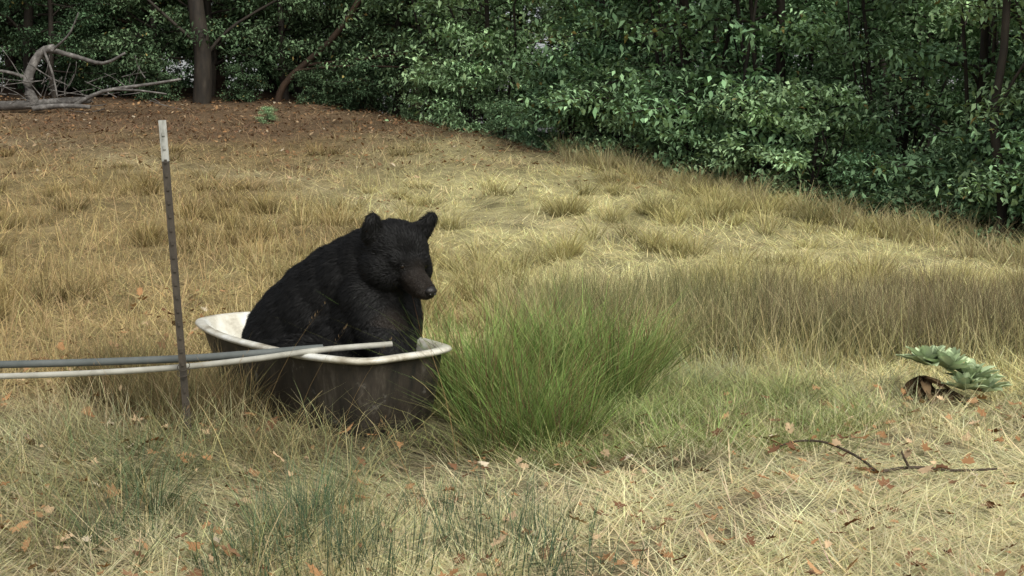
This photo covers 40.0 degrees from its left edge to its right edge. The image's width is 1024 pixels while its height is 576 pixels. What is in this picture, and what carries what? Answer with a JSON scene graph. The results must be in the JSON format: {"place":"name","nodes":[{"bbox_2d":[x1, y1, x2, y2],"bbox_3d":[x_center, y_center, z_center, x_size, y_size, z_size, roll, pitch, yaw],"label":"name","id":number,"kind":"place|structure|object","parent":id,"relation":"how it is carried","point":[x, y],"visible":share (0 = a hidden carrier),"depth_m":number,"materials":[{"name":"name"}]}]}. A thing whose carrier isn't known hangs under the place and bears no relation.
{"place":"outdoors","nodes":[
{"label":"outdoors","id":0,"kind":"place"},
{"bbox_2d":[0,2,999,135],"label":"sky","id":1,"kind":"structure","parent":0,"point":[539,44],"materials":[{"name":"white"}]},
{"bbox_2d":[0,86,1023,575],"bbox_3d":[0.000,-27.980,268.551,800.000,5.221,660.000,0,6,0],"label":"ground","id":2,"kind":"structure","parent":0,"point":[486,212],"depth_m":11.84,"materials":[{"name":"beige plant"}]},
{"bbox_2d":[0,0,79,60],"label":"tree","id":3,"kind":"object","parent":2,"relation":"on","point":[41,10],"visible":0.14,"depth_m":29.26,"materials":[{"name":"green plant"}]},
{"bbox_2d":[0,0,82,83],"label":"tree","id":4,"kind":"object","parent":2,"relation":"on","point":[7,41],"visible":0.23,"depth_m":29.64,"materials":[{"name":"green plant"}]},
{"bbox_2d":[4,1,83,85],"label":"tree","id":5,"kind":"object","parent":2,"relation":"on","point":[9,62],"visible":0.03,"depth_m":33.62,"materials":[{"name":"green plant"}]},
{"bbox_2d":[2,12,103,91],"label":"shrub","id":6,"kind":"object","parent":2,"relation":"on","point":[43,24],"visible":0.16,"depth_m":27.84,"materials":[{"name":"green plant"}]},
{"bbox_2d":[0,0,130,97],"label":"tree","id":7,"kind":"object","parent":2,"relation":"on","point":[51,36],"visible":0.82,"depth_m":26.38,"materials":[{"name":"green plant"}]},
{"bbox_2d":[0,0,167,92],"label":"tree","id":8,"kind":"object","parent":2,"relation":"on","point":[28,15],"visible":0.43,"depth_m":27.67,"materials":[{"name":"green plant"}]},
{"bbox_2d":[0,12,182,112],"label":"fallen tree","id":9,"kind":"object","parent":2,"relation":"on","point":[33,101],"visible":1,"depth_m":23.63,"materials":[{"name":"grey wood"}]},
{"bbox_2d":[57,30,138,95],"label":"shrub","id":10,"kind":"object","parent":2,"relation":"on","point":[96,82],"visible":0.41,"depth_m":26.92,"materials":[{"name":"green plant"}]},
{"bbox_2d":[3,0,219,85],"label":"tree","id":11,"kind":"object","parent":2,"relation":"on","point":[183,52],"visible":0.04,"depth_m":31.92,"materials":[{"name":"green plant"}]},
{"bbox_2d":[34,0,214,79],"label":"tree","id":12,"kind":"object","parent":2,"relation":"on","point":[149,18],"visible":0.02,"depth_m":33.85,"materials":[{"name":"green plant"}]},
{"bbox_2d":[1,0,248,82],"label":"tree","id":13,"kind":"object","parent":2,"relation":"on","point":[162,4],"visible":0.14,"depth_m":29.68,"materials":[{"name":"green plant"}]},
{"bbox_2d":[86,41,175,98],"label":"shrub","id":14,"kind":"object","parent":2,"relation":"on","point":[124,80],"visible":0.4,"depth_m":26.52,"materials":[{"name":"green plant"}]},
{"bbox_2d":[43,0,239,87],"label":"tree","id":15,"kind":"object","parent":2,"relation":"on","point":[104,29],"visible":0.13,"depth_m":30.73,"materials":[{"name":"green plant"}]},
{"bbox_2d":[55,0,241,88],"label":"tree","id":16,"kind":"object","parent":2,"relation":"on","point":[121,39],"visible":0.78,"depth_m":26.47,"materials":[{"name":"green plant"}]},
{"bbox_2d":[129,60,188,100],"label":"shrub","id":17,"kind":"object","parent":2,"relation":"on","point":[161,76],"visible":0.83,"depth_m":26.11,"materials":[{"name":"green plant"}]},
{"bbox_2d":[158,120,191,438],"bbox_3d":[-1.232,0.132,5.212,0.048,1.500,0.062,-5,6,-12],"label":"fence post","id":18,"kind":"object","parent":2,"relation":"on","point":[183,368],"visible":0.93,"depth_m":5.18,"materials":[{"name":"metal"}]},
{"bbox_2d":[0,341,392,378],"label":"water pipe","id":19,"kind":"object","parent":18,"relation":"attached to","point":[198,365],"visible":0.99,"depth_m":5.28,"materials":[{"name":"white plastic"}]},
{"bbox_2d":[147,0,277,103],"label":"tree trunk","id":20,"kind":"object","parent":2,"relation":"on","point":[202,88],"visible":0.87,"depth_m":25.79,"materials":[{"name":"brown plant"}]},
{"bbox_2d":[114,0,329,96],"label":"tree","id":21,"kind":"object","parent":2,"relation":"on","point":[209,13],"visible":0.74,"depth_m":26.84,"materials":[{"name":"green plant"}]},
{"bbox_2d":[158,0,305,87],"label":"tree","id":22,"kind":"object","parent":2,"relation":"on","point":[221,77],"visible":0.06,"depth_m":32.62,"materials":[{"name":"green plant"}]},
{"bbox_2d":[215,59,274,102],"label":"shrub","id":23,"kind":"object","parent":2,"relation":"on","point":[235,70],"visible":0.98,"depth_m":26.23,"materials":[{"name":"green plant"}]},
{"bbox_2d":[253,106,278,123],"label":"shrub","id":24,"kind":"object","parent":2,"relation":"on","point":[268,112],"visible":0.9,"depth_m":22.29,"materials":[{"name":"green plant"}]},
{"bbox_2d":[223,0,358,99],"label":"tree","id":25,"kind":"object","parent":2,"relation":"on","point":[280,42],"visible":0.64,"depth_m":26.66,"materials":[{"name":"green plant"}]},
{"bbox_2d":[211,0,394,95],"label":"tree","id":26,"kind":"object","parent":2,"relation":"on","point":[297,90],"visible":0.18,"depth_m":28.75,"materials":[{"name":"green plant"}]},
{"bbox_2d":[217,2,403,103],"bbox_3d":[-4.676,-8.180,32.812,5.052,8.664,4.885,-3,7,-26],"label":"tree","id":27,"kind":"object","parent":2,"relation":"on","point":[263,62],"visible":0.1,"depth_m":32.92,"materials":[{"name":"green plant"}]},
{"bbox_2d":[290,69,342,106],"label":"shrub","id":28,"kind":"object","parent":2,"relation":"on","point":[304,75],"visible":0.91,"depth_m":25.63,"materials":[{"name":"green plant"}]},
{"bbox_2d":[195,312,451,436],"bbox_3d":[-0.842,0.388,5.862,0.628,0.427,1.526,-5,8,-38],"label":"bathtub","id":29,"kind":"object","parent":2,"relation":"on","point":[387,378],"visible":0.6,"depth_m":5.33,"materials":[{"name":"black metal"}]},
{"bbox_2d":[0,344,322,367],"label":"water pipe","id":30,"kind":"object","parent":29,"relation":"on","point":[117,361],"visible":0.86,"depth_m":5.33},
{"bbox_2d":[241,210,439,357],"bbox_3d":[-0.717,0.088,5.768,1.079,0.858,0.579,5,8,41],"label":"black bear","id":31,"kind":"object","parent":29,"relation":"in","point":[367,270],"visible":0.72,"depth_m":5.58},
{"bbox_2d":[264,0,440,105],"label":"tree","id":32,"kind":"object","parent":2,"relation":"on","point":[340,40],"visible":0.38,"depth_m":26.47,"materials":[{"name":"green plant"}]},
{"bbox_2d":[274,0,442,101],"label":"tree trunk","id":33,"kind":"object","parent":2,"relation":"on","point":[303,65],"visible":0.67,"depth_m":25.83,"materials":[{"name":"plant"}]},
{"bbox_2d":[328,60,402,113],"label":"shrub","id":34,"kind":"object","parent":2,"relation":"on","point":[366,97],"visible":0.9,"depth_m":25.10,"materials":[{"name":"green plant"}]},
{"bbox_2d":[297,0,463,117],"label":"tree","id":35,"kind":"object","parent":2,"relation":"on","point":[369,22],"visible":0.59,"depth_m":25.50,"materials":[{"name":"green plant"}]},
{"bbox_2d":[247,0,584,114],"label":"tree","id":36,"kind":"object","parent":2,"relation":"on","point":[524,24],"visible":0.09,"depth_m":30.41,"materials":[{"name":"green plant"}]},
{"bbox_2d":[392,59,459,123],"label":"shrub","id":37,"kind":"object","parent":2,"relation":"on","point":[415,98],"visible":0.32,"depth_m":24.28,"materials":[{"name":"green plant"}]},
{"bbox_2d":[321,0,545,120],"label":"tree","id":38,"kind":"object","parent":2,"relation":"on","point":[379,9],"visible":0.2,"depth_m":25.65,"materials":[{"name":"green plant"}]},
{"bbox_2d":[350,0,553,140],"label":"tree","id":39,"kind":"object","parent":2,"relation":"on","point":[445,40],"visible":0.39,"depth_m":24.20,"materials":[{"name":"green plant"}]},
{"bbox_2d":[415,53,519,133],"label":"shrub","id":40,"kind":"object","parent":2,"relation":"on","point":[485,97],"visible":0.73,"depth_m":22.46,"materials":[{"name":"green plant"}]},
{"bbox_2d":[383,0,580,143],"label":"tree","id":41,"kind":"object","parent":2,"relation":"on","point":[486,41],"visible":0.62,"depth_m":22.89,"materials":[{"name":"green plant"}]},
{"bbox_2d":[477,98,528,142],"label":"shrub","id":42,"kind":"object","parent":2,"relation":"on","point":[494,124],"visible":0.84,"depth_m":21.09,"materials":[{"name":"green plant"}]},
{"bbox_2d":[0,302,1023,575],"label":"foreground grass","id":43,"kind":"structure","parent":2,"relation":"on","point":[160,380],"depth_m":4.22,"materials":[{"name":"green plant"}]},
{"bbox_2d":[0,0,1023,211],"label":"distant trees","id":44,"kind":"object","parent":2,"relation":"on","point":[188,78],"visible":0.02,"depth_m":36.33,"materials":[{"name":"green plant"}]},
{"bbox_2d":[0,94,1023,575],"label":"fallen leaves","id":45,"kind":"object","parent":2,"relation":"on","point":[620,504],"depth_m":4.89,"materials":[{"name":"brown plant"}]},
{"bbox_2d":[502,67,602,147],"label":"shrub","id":46,"kind":"object","parent":2,"relation":"on","point":[547,136],"visible":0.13,"depth_m":20.50,"materials":[{"name":"green plant"}]},
{"bbox_2d":[492,35,641,157],"bbox_3d":[0.837,-2.488,19.782,2.265,2.086,2.161,-2,6,-15],"label":"shrub","id":47,"kind":"object","parent":2,"relation":"on","point":[540,115],"visible":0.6,"depth_m":19.41,"materials":[{"name":"green plant"}]},
{"bbox_2d":[499,0,698,154],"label":"tree","id":48,"kind":"object","parent":2,"relation":"on","point":[558,11],"visible":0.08,"depth_m":20.91,"materials":[{"name":"green plant"}]},
{"bbox_2d":[544,47,671,159],"bbox_3d":[1.387,-2.283,19.304,2.186,2.014,2.086,6,8,42],"label":"shrub","id":49,"kind":"object","parent":2,"relation":"on","point":[602,69],"visible":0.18,"depth_m":19.00,"materials":[{"name":"green plant"}]},
{"bbox_2d":[580,93,697,166],"bbox_3d":[1.559,-1.895,18.163,1.418,1.306,1.353,3,7,28],"label":"shrub","id":50,"kind":"object","parent":2,"relation":"on","point":[644,144],"visible":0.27,"depth_m":18.13,"materials":[{"name":"green plant"}]},
{"bbox_2d":[532,0,749,157],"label":"tree","id":51,"kind":"object","parent":2,"relation":"on","point":[601,50],"visible":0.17,"depth_m":19.41,"materials":[{"name":"green plant"}]},
{"bbox_2d":[593,444,728,470],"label":"matted grass tuft","id":52,"kind":"object","parent":2,"relation":"on","point":[676,465],"visible":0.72,"depth_m":4.84,"materials":[{"name":"beige plant"}]},
{"bbox_2d":[306,240,1023,472],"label":"green grass","id":53,"kind":"structure","parent":2,"relation":"on","point":[487,385],"depth_m":5.55,"materials":[{"name":"green plant"}]},
{"bbox_2d":[522,0,835,174],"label":"tree","id":54,"kind":"object","parent":2,"relation":"on","point":[631,70],"visible":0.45,"depth_m":17.98,"materials":[{"name":"green plant"}]},
{"bbox_2d":[675,0,688,161],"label":"tree trunk","id":55,"kind":"object","parent":2,"relation":"on","point":[682,62],"visible":0.33,"depth_m":17.44,"materials":[{"name":"brown plant"}]},
{"bbox_2d":[623,61,767,183],"bbox_3d":[2.310,-1.884,17.365,1.905,1.840,1.997,1,6,10],"label":"shrub","id":56,"kind":"object","parent":2,"relation":"on","point":[670,152],"visible":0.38,"depth_m":17.20,"materials":[{"name":"green plant"}]},
{"bbox_2d":[587,0,834,181],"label":"tree","id":57,"kind":"object","parent":2,"relation":"on","point":[645,30],"visible":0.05,"depth_m":21.40,"materials":[{"name":"green plant"}]},
{"bbox_2d":[678,119,761,191],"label":"shrub","id":58,"kind":"object","parent":2,"relation":"on","point":[699,140],"visible":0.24,"depth_m":16.78,"materials":[{"name":"green plant"}]},
{"bbox_2d":[449,234,1023,376],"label":"rushes","id":59,"kind":"object","parent":2,"relation":"on","point":[845,324],"visible":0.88,"depth_m":7.33,"materials":[{"name":"beige plant"}]},
{"bbox_2d":[734,0,757,191],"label":"tree trunk","id":60,"kind":"object","parent":2,"relation":"on","point":[749,44],"visible":0.34,"depth_m":16.41,"materials":[{"name":"brown plant"}]},
{"bbox_2d":[673,78,825,198],"bbox_3d":[2.920,-1.552,16.318,1.909,1.759,1.821,2,7,15],"label":"shrub","id":61,"kind":"object","parent":2,"relation":"on","point":[737,152],"visible":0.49,"depth_m":15.99,"materials":[{"name":"green plant"}]},
{"bbox_2d":[592,0,970,191],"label":"tree","id":62,"kind":"object","parent":2,"relation":"on","point":[738,21],"depth_m":16.72,"materials":[{"name":"green plant"}]},
{"bbox_2d":[699,0,923,216],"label":"tree","id":63,"kind":"object","parent":2,"relation":"on","point":[767,54],"visible":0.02,"depth_m":18.70,"materials":[{"name":"green plant"}]},
{"bbox_2d":[736,73,895,212],"bbox_3d":[3.331,-1.431,15.316,2.006,1.848,1.914,-6,8,-42],"label":"shrub","id":64,"kind":"object","parent":2,"relation":"on","point":[796,117],"visible":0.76,"depth_m":15.23,"materials":[{"name":"green plant"}]},
{"bbox_2d":[711,0,1005,225],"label":"tree","id":65,"kind":"object","parent":2,"relation":"on","point":[895,111],"visible":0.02,"depth_m":22.33,"materials":[{"name":"green plant"}]},
{"bbox_2d":[810,144,929,221],"bbox_3d":[3.659,-0.973,14.692,1.104,1.066,1.157,-6,9,-44],"label":"shrub","id":66,"kind":"object","parent":2,"relation":"on","point":[865,157],"visible":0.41,"depth_m":14.61,"materials":[{"name":"green plant"}]},
{"bbox_2d":[756,0,986,218],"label":"tree","id":67,"kind":"object","parent":2,"relation":"on","point":[854,52],"visible":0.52,"depth_m":15.73,"materials":[{"name":"green plant"}]},
{"bbox_2d":[789,0,1021,221],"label":"tree","id":68,"kind":"object","parent":2,"relation":"on","point":[952,115],"visible":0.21,"depth_m":17.16,"materials":[{"name":"green plant"}]},
{"bbox_2d":[809,0,1023,237],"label":"tree","id":69,"kind":"object","parent":2,"relation":"on","point":[938,64],"visible":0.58,"depth_m":14.05,"materials":[{"name":"green plant"}]},
{"bbox_2d":[872,141,988,238],"bbox_3d":[4.241,-0.878,14.134,1.311,1.208,1.251,-1,6,-12],"label":"shrub","id":70,"kind":"object","parent":2,"relation":"on","point":[929,152],"visible":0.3,"depth_m":13.89,"materials":[{"name":"green plant"}]},
{"bbox_2d":[883,451,996,472],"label":"fallen branch","id":71,"kind":"object","parent":2,"relation":"on","point":[907,466],"visible":0.86,"depth_m":4.69,"materials":[{"name":"brown wood"}]},
{"bbox_2d":[871,0,1023,243],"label":"tree","id":72,"kind":"object","parent":2,"relation":"on","point":[1014,98],"visible":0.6,"depth_m":12.87,"materials":[{"name":"green plant"}]},
{"bbox_2d":[871,0,1023,234],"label":"tree","id":73,"kind":"object","parent":2,"relation":"on","point":[974,30],"visible":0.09,"depth_m":16.54,"materials":[{"name":"green plant"}]},
{"bbox_2d":[896,345,1011,408],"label":"mullein plant","id":74,"kind":"object","parent":2,"relation":"on","point":[969,370],"visible":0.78,"depth_m":5.91,"materials":[{"name":"green plant"}]},
{"bbox_2d":[908,102,1023,247],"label":"shrub","id":75,"kind":"object","parent":2,"relation":"on","point":[1007,126],"visible":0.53,"depth_m":13.06,"materials":[{"name":"green plant"}]},
{"bbox_2d":[940,0,1023,233],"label":"tree","id":76,"kind":"object","parent":2,"relation":"on","point":[978,52],"visible":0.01,"depth_m":19.58,"materials":[{"name":"green plant"}]},
{"bbox_2d":[952,129,1023,255],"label":"shrub","id":77,"kind":"object","parent":2,"relation":"on","point":[1014,170],"visible":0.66,"depth_m":12.32,"materials":[{"name":"green plant"}]},
{"bbox_2d":[989,0,1023,245],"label":"tree trunk","id":78,"kind":"object","parent":2,"relation":"on","point":[998,83],"visible":0.57,"depth_m":12.60,"materials":[{"name":"brown wood"}]}
]}

